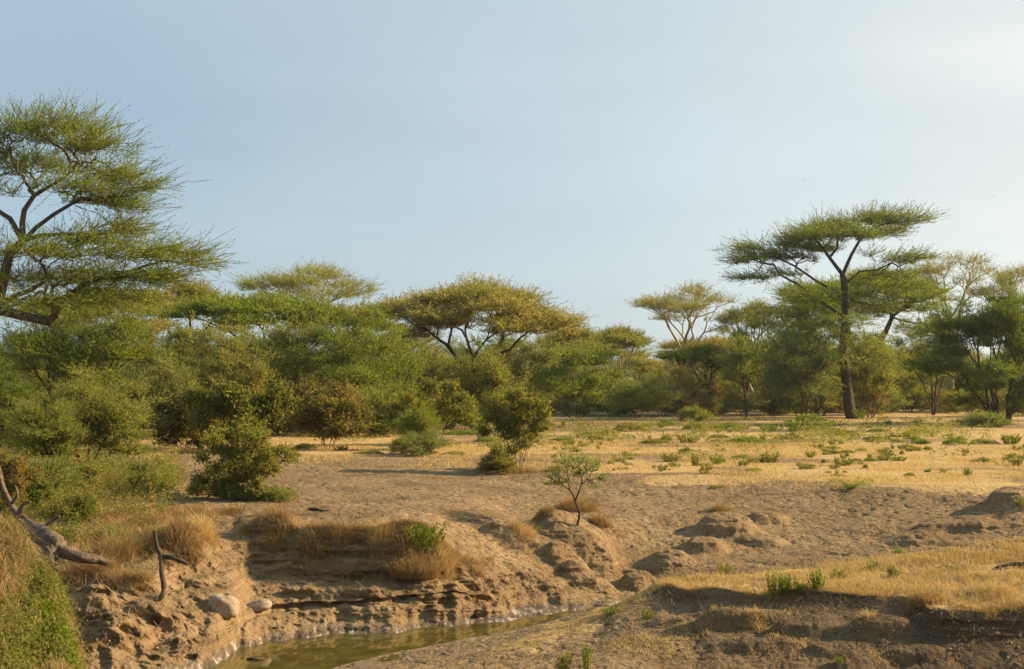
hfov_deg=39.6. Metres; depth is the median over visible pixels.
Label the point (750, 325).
thorn tree
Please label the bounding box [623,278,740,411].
fever tree
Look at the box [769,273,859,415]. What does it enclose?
thorn tree
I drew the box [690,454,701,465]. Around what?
weed
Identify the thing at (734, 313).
fever tree
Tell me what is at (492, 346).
distant bush
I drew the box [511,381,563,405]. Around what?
scrub bush
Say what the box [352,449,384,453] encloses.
weed
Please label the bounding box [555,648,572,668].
weed
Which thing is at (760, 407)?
scrub bush
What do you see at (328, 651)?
water
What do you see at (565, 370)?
woodland tree
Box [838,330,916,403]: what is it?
distant bush
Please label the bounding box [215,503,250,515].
grass tuft
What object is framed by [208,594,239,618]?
boulder
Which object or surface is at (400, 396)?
scrub bush
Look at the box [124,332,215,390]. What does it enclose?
woodland tree
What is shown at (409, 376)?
thorn tree
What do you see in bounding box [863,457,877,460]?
weed
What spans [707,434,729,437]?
weed
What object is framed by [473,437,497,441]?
weed
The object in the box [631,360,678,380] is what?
distant bush
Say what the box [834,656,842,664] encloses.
weed
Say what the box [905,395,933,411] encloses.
scrub bush
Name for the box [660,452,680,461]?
weed
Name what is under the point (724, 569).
weed
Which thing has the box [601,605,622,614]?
weed
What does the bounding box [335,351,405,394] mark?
woodland tree
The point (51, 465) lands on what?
thorn bush
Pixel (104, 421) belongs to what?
thorn tree
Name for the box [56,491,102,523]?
leafy shrub
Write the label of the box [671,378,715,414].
scrub bush
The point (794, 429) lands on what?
weed
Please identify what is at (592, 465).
thorn sapling
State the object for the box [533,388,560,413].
scrub bush
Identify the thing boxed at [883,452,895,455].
weed
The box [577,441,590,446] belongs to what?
weed
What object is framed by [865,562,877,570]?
weed
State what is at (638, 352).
distant bush
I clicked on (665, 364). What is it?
distant bush
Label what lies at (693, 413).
thorn bush
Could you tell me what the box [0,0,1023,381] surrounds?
sky
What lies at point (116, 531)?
weed
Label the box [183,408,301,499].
leafy shrub
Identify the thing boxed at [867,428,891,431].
weed
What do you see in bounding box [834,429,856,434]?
weed
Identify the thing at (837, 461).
weed
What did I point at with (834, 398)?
scrub bush
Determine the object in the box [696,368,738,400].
woodland tree
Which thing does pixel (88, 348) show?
thorn tree
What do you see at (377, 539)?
grass tuft
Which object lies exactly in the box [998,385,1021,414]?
scrub bush
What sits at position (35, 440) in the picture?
thorn tree
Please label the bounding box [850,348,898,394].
woodland tree
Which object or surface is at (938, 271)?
fever tree
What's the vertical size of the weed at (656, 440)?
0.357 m
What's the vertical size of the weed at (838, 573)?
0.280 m
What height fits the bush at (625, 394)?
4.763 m
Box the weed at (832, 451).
[826,449,842,453]
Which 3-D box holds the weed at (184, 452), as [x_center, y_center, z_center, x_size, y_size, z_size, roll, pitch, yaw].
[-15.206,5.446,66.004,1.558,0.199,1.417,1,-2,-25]
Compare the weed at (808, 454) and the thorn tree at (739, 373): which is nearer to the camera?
the weed at (808, 454)
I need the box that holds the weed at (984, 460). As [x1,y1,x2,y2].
[978,458,990,462]
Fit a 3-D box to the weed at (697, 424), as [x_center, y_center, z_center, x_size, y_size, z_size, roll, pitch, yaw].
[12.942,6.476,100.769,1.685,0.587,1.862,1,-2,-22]
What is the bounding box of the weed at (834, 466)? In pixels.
[829,464,840,468]
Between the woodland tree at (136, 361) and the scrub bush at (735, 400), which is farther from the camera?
the scrub bush at (735, 400)
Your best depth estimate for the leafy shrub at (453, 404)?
75.50 m
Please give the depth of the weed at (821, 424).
101.79 m
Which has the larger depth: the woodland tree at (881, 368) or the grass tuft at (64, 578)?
the woodland tree at (881, 368)
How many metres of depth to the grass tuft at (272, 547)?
35.02 m
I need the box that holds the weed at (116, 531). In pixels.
[92,524,134,540]
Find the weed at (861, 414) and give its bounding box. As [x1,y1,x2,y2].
[851,409,867,418]
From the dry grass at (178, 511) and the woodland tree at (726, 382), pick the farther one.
the woodland tree at (726, 382)
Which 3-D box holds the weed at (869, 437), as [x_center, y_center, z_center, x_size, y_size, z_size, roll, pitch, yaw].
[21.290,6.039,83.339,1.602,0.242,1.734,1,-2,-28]
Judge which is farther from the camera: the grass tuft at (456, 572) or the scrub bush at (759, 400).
the scrub bush at (759, 400)
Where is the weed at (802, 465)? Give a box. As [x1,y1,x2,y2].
[796,462,822,468]
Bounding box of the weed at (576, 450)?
[569,447,582,451]
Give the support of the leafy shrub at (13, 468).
on the ground at (683, 521)
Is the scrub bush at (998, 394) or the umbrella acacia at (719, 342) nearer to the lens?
the scrub bush at (998, 394)
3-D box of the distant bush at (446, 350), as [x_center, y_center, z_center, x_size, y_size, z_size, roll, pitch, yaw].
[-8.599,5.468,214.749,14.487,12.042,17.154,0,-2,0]
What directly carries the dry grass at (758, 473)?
on the ground at (683, 521)
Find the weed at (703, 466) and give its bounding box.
[701,464,713,470]
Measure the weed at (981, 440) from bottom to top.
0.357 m
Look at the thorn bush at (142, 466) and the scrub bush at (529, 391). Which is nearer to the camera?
the thorn bush at (142, 466)
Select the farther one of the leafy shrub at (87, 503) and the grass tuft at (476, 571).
the leafy shrub at (87, 503)
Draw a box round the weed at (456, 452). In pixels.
[442,450,465,454]
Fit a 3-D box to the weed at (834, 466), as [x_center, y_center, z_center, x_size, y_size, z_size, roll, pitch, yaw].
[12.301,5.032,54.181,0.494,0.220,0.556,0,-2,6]
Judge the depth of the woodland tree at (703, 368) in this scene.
169.10 m
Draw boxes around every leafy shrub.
[0,383,42,450]
[0,447,44,515]
[2,476,56,509]
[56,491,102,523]
[118,470,176,495]
[140,380,225,448]
[175,373,303,445]
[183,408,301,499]
[283,377,382,448]
[384,375,479,441]
[471,449,519,474]
[472,384,556,470]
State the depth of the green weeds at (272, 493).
45.48 m
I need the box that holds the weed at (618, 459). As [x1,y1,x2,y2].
[611,456,628,461]
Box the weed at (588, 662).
[582,643,592,668]
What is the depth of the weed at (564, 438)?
81.17 m
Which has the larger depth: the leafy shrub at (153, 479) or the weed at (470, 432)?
the weed at (470, 432)
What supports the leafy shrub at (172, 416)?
on the ground at (683, 521)
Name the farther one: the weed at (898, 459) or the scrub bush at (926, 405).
the scrub bush at (926, 405)
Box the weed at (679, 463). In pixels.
[668,462,680,466]
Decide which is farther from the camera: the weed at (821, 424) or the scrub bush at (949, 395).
the scrub bush at (949, 395)
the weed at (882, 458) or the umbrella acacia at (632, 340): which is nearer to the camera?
the weed at (882, 458)
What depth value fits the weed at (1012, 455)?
62.13 m
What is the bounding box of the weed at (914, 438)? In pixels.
[910,435,919,440]
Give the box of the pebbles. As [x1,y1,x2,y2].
[78,456,1023,668]
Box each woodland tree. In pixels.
[0,326,55,382]
[0,335,108,382]
[0,336,28,382]
[2,355,52,390]
[88,321,182,389]
[111,346,203,386]
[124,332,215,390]
[249,339,323,387]
[250,340,325,386]
[289,329,430,392]
[315,336,379,367]
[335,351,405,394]
[359,328,453,365]
[423,352,486,410]
[435,353,479,379]
[528,363,584,408]
[600,353,665,383]
[635,374,676,385]
[661,357,727,407]
[663,370,694,385]
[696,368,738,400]
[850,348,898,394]
[885,348,944,394]
[887,345,948,388]
[912,346,986,397]
[934,347,996,400]
[979,350,1023,393]
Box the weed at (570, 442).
[563,440,575,444]
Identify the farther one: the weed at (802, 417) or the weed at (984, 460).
the weed at (802, 417)
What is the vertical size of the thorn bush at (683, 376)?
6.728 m
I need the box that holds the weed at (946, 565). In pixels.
[939,562,975,568]
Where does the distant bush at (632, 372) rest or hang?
on the ground at (683, 521)
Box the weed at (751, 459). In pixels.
[746,456,755,461]
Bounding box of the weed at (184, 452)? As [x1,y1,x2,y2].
[169,450,194,453]
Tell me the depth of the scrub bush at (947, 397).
165.45 m
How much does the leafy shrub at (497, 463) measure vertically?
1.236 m
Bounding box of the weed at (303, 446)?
[293,443,317,448]
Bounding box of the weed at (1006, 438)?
[1000,433,1023,443]
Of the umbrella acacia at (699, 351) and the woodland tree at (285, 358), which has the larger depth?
the umbrella acacia at (699, 351)
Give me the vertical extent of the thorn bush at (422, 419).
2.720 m
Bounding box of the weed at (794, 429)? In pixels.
[784,426,798,431]
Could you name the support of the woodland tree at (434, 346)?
on the ground at (683, 521)
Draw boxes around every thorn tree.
[0,265,189,423]
[0,355,44,454]
[0,359,174,462]
[0,391,95,463]
[115,309,262,410]
[126,350,201,429]
[164,315,285,428]
[230,306,366,431]
[272,293,432,432]
[347,322,430,428]
[391,336,461,398]
[444,339,528,426]
[452,330,567,417]
[523,338,649,420]
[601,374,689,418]
[708,329,781,416]
[715,288,811,414]
[734,319,849,417]
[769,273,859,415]
[830,327,925,416]
[888,304,973,414]
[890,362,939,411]
[895,270,1023,423]
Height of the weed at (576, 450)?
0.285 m
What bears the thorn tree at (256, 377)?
on the ground at (683, 521)
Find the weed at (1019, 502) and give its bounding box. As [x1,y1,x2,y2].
[1016,498,1023,505]
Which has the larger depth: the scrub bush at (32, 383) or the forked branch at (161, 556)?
the scrub bush at (32, 383)
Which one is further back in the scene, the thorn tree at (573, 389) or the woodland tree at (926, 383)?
the woodland tree at (926, 383)
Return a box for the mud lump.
[246,657,264,660]
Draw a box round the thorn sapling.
[535,448,612,525]
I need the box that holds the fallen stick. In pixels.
[308,507,326,511]
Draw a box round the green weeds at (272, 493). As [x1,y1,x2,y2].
[0,413,1003,549]
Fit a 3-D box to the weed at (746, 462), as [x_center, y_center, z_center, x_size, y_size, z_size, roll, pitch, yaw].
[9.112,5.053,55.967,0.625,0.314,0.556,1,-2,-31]
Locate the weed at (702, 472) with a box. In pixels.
[698,470,708,473]
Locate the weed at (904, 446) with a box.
[896,444,907,449]
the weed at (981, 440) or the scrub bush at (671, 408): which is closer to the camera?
the weed at (981, 440)
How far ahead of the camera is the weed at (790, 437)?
83.51 m
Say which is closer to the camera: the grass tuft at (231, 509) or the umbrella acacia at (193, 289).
the grass tuft at (231, 509)
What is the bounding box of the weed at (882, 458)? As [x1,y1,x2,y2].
[877,454,889,460]
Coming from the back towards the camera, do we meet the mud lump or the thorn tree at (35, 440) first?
the thorn tree at (35, 440)
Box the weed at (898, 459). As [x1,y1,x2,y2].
[889,456,907,460]
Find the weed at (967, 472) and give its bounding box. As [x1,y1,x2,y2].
[962,467,972,475]
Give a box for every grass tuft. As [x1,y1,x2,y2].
[2,508,46,526]
[54,552,93,582]
[68,540,129,576]
[72,507,167,562]
[116,567,156,595]
[123,516,181,554]
[157,513,221,566]
[179,509,225,543]
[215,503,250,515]
[255,496,291,513]
[256,504,297,551]
[291,517,334,561]
[323,512,366,555]
[357,511,404,558]
[364,512,469,578]
[433,539,465,579]
[466,564,488,588]
[505,515,541,541]
[512,466,540,473]
[530,504,557,521]
[545,463,562,471]
[547,485,605,512]
[584,509,616,527]
[630,595,653,603]
[706,496,736,511]
[742,606,772,633]
[850,606,884,621]
[897,581,949,613]
[969,573,1022,600]
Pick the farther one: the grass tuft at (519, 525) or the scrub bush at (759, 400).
the scrub bush at (759, 400)
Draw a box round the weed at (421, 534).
[403,521,445,548]
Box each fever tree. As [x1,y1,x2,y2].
[226,257,388,339]
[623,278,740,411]
[711,296,780,411]
[901,246,1011,388]
[966,261,1023,378]
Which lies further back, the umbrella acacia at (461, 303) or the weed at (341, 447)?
the umbrella acacia at (461, 303)
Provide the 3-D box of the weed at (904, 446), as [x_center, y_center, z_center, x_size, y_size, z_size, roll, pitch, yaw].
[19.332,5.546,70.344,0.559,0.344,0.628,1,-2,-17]
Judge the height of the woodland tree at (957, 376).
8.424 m
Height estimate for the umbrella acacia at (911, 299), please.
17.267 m
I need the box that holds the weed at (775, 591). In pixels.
[765,567,780,597]
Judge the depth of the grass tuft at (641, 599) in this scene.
32.14 m
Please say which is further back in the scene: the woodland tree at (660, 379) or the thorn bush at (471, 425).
the woodland tree at (660, 379)
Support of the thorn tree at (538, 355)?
on the ground at (683, 521)
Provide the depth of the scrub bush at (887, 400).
151.46 m
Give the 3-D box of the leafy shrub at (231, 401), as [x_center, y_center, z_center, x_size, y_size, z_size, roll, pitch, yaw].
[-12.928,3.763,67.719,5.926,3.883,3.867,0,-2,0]
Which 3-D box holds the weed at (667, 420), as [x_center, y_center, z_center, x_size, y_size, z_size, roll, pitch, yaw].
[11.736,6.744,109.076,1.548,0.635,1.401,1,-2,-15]
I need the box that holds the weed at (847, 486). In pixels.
[827,477,874,488]
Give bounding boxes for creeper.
[0,515,89,668]
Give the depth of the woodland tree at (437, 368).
123.15 m
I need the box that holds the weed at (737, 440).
[727,435,766,442]
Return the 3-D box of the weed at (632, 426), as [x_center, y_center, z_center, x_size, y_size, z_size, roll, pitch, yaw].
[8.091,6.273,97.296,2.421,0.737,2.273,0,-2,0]
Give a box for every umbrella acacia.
[0,88,248,331]
[14,286,182,391]
[116,274,256,335]
[141,286,358,358]
[322,300,408,369]
[351,269,598,397]
[533,326,628,414]
[579,320,657,386]
[652,333,771,385]
[652,336,736,413]
[707,198,956,418]
[752,264,962,411]
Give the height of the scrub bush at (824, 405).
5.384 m
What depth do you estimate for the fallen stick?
37.80 m
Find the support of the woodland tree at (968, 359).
on the ground at (683, 521)
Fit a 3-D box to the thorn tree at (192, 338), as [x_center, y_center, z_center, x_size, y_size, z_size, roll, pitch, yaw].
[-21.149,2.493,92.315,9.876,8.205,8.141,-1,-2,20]
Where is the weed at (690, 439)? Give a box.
[676,434,699,442]
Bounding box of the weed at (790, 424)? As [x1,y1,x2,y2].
[782,418,810,430]
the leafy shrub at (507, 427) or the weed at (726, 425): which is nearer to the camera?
the leafy shrub at (507, 427)
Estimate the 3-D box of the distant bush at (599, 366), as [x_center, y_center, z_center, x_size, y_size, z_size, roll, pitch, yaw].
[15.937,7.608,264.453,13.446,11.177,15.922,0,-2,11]
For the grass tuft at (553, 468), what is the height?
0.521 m
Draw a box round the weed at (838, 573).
[830,568,847,579]
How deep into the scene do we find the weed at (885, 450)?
65.84 m
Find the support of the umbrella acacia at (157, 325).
on the ground at (683, 521)
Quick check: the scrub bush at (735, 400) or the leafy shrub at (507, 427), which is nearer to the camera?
the leafy shrub at (507, 427)
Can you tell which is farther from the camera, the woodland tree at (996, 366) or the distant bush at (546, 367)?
the distant bush at (546, 367)
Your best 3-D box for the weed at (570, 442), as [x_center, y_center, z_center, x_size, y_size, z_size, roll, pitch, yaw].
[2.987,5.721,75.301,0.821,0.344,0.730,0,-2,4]
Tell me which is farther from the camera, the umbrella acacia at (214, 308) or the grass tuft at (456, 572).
the umbrella acacia at (214, 308)
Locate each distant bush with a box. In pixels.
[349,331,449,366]
[432,333,485,399]
[479,336,527,365]
[512,356,588,385]
[584,357,629,382]
[596,345,656,382]
[607,356,663,384]
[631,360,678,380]
[643,359,698,380]
[731,337,778,400]
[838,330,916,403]
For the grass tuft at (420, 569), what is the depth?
34.07 m
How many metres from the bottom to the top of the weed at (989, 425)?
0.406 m
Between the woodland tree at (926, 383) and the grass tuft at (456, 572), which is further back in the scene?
the woodland tree at (926, 383)
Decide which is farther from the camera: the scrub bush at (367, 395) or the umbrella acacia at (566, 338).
the umbrella acacia at (566, 338)
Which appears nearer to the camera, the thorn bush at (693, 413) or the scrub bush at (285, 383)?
the scrub bush at (285, 383)
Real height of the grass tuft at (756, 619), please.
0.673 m
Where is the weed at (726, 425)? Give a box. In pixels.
[710,423,735,429]
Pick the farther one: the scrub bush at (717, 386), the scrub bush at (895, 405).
the scrub bush at (717, 386)
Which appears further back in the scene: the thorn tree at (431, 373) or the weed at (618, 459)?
the thorn tree at (431, 373)
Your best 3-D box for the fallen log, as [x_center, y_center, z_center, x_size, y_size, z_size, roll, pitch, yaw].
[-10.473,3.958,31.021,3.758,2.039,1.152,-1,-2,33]
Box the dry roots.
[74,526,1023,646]
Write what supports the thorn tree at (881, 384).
on the ground at (683, 521)
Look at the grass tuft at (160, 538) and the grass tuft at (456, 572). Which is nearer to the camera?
the grass tuft at (160, 538)
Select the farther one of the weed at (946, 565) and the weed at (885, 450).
the weed at (885, 450)
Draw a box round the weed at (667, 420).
[656,419,675,425]
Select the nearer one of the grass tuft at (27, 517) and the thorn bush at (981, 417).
the grass tuft at (27, 517)
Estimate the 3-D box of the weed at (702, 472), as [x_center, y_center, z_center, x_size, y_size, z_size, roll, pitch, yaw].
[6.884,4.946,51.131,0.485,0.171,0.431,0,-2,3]
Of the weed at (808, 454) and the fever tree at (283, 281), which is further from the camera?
the fever tree at (283, 281)
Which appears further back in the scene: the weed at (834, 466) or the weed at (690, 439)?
the weed at (690, 439)
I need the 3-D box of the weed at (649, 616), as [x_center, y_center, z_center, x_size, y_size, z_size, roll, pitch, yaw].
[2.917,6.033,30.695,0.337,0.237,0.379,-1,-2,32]
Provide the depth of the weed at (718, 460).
56.99 m
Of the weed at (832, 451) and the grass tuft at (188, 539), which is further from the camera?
the weed at (832, 451)
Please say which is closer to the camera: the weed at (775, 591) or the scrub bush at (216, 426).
the weed at (775, 591)
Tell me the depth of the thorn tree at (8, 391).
63.51 m
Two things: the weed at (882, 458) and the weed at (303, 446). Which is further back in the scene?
the weed at (303, 446)
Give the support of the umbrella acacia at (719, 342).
on the ground at (683, 521)
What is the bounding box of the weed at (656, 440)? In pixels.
[639,438,670,444]
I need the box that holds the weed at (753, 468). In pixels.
[745,467,763,471]
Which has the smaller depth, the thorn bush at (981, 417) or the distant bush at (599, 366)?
the thorn bush at (981, 417)
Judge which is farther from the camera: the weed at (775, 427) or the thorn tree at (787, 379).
the thorn tree at (787, 379)
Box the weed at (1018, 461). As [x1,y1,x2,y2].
[1011,456,1023,465]
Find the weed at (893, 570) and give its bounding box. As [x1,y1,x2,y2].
[886,566,902,576]
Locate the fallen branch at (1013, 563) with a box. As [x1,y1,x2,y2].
[995,562,1023,567]
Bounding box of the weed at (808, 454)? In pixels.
[805,450,816,455]
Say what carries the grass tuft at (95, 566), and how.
on the ground at (683, 521)
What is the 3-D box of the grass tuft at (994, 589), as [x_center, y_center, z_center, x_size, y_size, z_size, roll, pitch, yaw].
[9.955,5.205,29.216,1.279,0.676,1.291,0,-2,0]
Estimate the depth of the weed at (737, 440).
78.36 m
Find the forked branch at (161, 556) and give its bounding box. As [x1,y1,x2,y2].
[147,530,187,601]
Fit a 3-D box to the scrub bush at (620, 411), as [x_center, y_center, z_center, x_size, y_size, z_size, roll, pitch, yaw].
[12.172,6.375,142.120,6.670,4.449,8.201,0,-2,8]
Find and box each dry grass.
[0,428,1023,666]
[0,510,101,668]
[64,498,498,591]
[615,530,1023,619]
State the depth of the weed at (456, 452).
64.77 m
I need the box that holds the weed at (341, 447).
[333,445,347,449]
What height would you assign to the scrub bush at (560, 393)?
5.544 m
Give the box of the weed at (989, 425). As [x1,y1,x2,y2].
[984,423,997,427]
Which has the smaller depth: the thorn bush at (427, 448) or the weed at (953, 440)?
the thorn bush at (427, 448)
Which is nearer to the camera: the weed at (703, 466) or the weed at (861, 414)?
the weed at (703, 466)
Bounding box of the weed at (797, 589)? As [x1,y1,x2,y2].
[793,580,808,594]
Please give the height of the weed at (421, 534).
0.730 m
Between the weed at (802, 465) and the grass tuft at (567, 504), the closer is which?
the grass tuft at (567, 504)
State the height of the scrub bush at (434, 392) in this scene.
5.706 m
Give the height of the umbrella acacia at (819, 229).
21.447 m
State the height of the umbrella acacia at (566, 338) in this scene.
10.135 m
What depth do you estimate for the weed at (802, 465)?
53.99 m
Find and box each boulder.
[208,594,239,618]
[247,598,271,612]
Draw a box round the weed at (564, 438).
[549,436,573,440]
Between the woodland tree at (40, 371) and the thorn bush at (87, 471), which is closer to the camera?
the thorn bush at (87, 471)
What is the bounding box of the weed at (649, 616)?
[640,609,657,618]
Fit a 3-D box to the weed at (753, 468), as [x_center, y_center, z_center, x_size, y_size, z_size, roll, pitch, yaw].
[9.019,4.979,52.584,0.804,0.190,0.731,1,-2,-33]
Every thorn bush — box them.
[18,451,90,493]
[54,457,140,488]
[105,452,160,475]
[385,434,420,453]
[390,399,448,438]
[395,424,451,455]
[437,398,492,429]
[644,352,719,409]
[675,404,716,420]
[948,409,1013,426]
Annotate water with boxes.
[205,606,607,668]
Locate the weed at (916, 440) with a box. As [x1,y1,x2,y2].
[911,439,931,443]
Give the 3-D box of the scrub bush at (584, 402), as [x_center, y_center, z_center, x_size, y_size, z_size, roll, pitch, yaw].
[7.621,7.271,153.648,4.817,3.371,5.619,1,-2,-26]
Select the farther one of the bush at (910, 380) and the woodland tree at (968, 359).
the woodland tree at (968, 359)
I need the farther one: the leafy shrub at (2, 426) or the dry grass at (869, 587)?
the leafy shrub at (2, 426)
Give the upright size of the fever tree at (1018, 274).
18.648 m
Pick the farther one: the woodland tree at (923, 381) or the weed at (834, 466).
the woodland tree at (923, 381)
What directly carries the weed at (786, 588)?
on the ground at (683, 521)
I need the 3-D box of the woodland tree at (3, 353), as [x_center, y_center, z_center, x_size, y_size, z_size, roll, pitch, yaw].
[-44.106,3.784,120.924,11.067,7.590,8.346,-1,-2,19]
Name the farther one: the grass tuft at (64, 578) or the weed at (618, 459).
the weed at (618, 459)
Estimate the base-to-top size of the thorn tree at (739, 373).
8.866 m
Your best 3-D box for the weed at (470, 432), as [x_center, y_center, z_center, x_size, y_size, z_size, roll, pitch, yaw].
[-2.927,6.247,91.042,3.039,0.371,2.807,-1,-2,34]
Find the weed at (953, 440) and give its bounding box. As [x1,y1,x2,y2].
[942,437,967,444]
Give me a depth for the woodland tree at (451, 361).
170.88 m
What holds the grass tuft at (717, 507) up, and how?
on the ground at (683, 521)
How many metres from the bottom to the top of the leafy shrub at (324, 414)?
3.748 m
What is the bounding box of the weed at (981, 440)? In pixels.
[969,438,1000,443]
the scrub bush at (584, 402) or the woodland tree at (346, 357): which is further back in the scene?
the scrub bush at (584, 402)
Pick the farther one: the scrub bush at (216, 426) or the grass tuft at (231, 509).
the scrub bush at (216, 426)
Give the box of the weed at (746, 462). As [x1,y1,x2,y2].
[733,459,748,465]
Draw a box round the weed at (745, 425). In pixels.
[737,424,751,428]
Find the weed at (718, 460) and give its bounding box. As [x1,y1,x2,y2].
[709,455,723,463]
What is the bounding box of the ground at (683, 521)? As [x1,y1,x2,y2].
[1,401,1023,668]
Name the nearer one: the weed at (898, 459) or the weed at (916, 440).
the weed at (898, 459)
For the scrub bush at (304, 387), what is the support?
on the ground at (683, 521)
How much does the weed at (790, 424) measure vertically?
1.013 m
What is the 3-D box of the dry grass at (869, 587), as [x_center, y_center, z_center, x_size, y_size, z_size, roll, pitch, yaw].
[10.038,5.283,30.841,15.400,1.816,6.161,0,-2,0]
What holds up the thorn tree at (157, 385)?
on the ground at (683, 521)
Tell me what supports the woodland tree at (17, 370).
on the ground at (683, 521)
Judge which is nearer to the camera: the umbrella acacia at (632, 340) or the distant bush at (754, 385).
the umbrella acacia at (632, 340)
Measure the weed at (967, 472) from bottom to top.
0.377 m
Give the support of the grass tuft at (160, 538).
on the ground at (683, 521)
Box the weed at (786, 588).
[777,572,795,595]
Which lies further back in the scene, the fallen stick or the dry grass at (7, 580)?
the fallen stick
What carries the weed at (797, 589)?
on the ground at (683, 521)
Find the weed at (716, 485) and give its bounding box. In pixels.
[711,484,727,487]
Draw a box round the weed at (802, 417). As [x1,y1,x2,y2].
[794,412,827,421]
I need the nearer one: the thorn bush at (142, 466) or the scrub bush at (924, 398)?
the thorn bush at (142, 466)
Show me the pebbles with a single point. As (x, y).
(931, 612)
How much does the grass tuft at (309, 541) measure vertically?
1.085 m
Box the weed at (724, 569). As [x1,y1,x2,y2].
[717,562,732,574]
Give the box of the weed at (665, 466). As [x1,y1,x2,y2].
[656,464,667,469]
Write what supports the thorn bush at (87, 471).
on the ground at (683, 521)
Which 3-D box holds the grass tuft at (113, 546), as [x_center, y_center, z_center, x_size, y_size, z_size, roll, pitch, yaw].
[-8.919,4.545,32.114,2.384,1.406,2.427,2,-3,-40]
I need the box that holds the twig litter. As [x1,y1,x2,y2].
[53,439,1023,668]
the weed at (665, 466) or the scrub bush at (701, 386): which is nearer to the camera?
the weed at (665, 466)
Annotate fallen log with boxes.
[0,466,109,566]
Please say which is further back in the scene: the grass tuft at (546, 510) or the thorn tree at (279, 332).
the thorn tree at (279, 332)
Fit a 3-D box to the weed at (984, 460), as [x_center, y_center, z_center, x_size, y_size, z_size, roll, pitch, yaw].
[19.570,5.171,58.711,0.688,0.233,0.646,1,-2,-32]
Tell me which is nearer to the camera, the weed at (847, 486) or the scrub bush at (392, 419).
the weed at (847, 486)
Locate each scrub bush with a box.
[15,373,95,428]
[96,381,146,427]
[200,403,230,434]
[229,373,315,409]
[268,374,347,435]
[343,379,406,435]
[364,388,408,436]
[374,389,437,431]
[389,364,464,424]
[506,380,554,415]
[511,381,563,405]
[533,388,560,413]
[549,396,595,415]
[553,374,590,413]
[568,394,599,413]
[581,378,644,415]
[605,376,657,416]
[641,373,692,415]
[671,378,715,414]
[686,391,721,416]
[704,378,732,409]
[706,382,771,415]
[720,390,758,411]
[748,385,794,414]
[753,395,767,411]
[760,388,807,414]
[790,374,841,413]
[810,372,857,412]
[824,383,859,412]
[837,387,892,414]
[840,393,886,414]
[870,385,914,412]
[881,388,914,411]
[883,386,927,411]
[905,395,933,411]
[916,387,953,412]
[929,386,962,411]
[939,388,970,412]
[957,389,1023,414]
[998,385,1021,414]
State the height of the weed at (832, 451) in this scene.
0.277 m
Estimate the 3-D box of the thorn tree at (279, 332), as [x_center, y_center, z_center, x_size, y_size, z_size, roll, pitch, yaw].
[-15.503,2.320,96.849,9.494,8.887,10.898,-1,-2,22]
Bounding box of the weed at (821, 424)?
[814,420,838,428]
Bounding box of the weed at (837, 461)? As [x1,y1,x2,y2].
[834,456,855,465]
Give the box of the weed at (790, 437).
[774,434,803,438]
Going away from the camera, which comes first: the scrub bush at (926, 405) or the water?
the water
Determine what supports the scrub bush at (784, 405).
on the ground at (683, 521)
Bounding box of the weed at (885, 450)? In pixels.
[875,449,894,452]
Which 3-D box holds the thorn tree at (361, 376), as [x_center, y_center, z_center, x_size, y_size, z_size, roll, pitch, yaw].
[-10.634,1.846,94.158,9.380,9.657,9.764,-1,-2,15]
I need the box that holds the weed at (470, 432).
[443,429,479,434]
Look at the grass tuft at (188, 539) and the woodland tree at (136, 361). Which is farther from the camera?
the woodland tree at (136, 361)
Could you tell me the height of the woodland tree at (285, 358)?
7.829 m
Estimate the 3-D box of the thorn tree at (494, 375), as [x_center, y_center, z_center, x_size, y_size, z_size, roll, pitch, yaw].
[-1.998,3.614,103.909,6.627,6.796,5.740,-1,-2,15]
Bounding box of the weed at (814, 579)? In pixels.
[807,569,826,590]
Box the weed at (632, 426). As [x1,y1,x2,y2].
[615,421,645,430]
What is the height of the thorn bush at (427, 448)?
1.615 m
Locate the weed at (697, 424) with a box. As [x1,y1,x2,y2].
[682,422,703,428]
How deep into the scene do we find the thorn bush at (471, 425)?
99.38 m
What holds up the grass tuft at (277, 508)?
on the ground at (683, 521)
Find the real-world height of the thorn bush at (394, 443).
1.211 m
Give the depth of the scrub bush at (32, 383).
84.09 m
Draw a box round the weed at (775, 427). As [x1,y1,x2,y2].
[758,423,784,430]
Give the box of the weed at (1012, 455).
[1004,453,1016,457]
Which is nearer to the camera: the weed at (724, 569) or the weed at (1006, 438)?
the weed at (724, 569)
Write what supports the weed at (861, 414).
on the ground at (683, 521)
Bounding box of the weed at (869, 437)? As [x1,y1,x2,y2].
[861,436,888,439]
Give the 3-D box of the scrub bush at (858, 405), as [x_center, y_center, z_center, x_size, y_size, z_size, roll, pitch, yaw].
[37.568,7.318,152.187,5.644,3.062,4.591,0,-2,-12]
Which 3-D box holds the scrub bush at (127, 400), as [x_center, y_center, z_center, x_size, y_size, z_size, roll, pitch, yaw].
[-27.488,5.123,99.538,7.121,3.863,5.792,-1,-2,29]
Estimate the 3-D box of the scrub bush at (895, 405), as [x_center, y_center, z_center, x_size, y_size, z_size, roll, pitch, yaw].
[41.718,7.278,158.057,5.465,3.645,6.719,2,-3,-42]
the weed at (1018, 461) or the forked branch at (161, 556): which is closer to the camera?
the forked branch at (161, 556)
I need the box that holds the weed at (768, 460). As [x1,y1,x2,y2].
[759,451,778,462]
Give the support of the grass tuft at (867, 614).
on the ground at (683, 521)
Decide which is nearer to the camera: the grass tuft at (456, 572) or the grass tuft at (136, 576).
the grass tuft at (136, 576)
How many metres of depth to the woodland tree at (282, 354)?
117.26 m
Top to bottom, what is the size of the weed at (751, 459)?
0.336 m
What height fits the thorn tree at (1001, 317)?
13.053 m

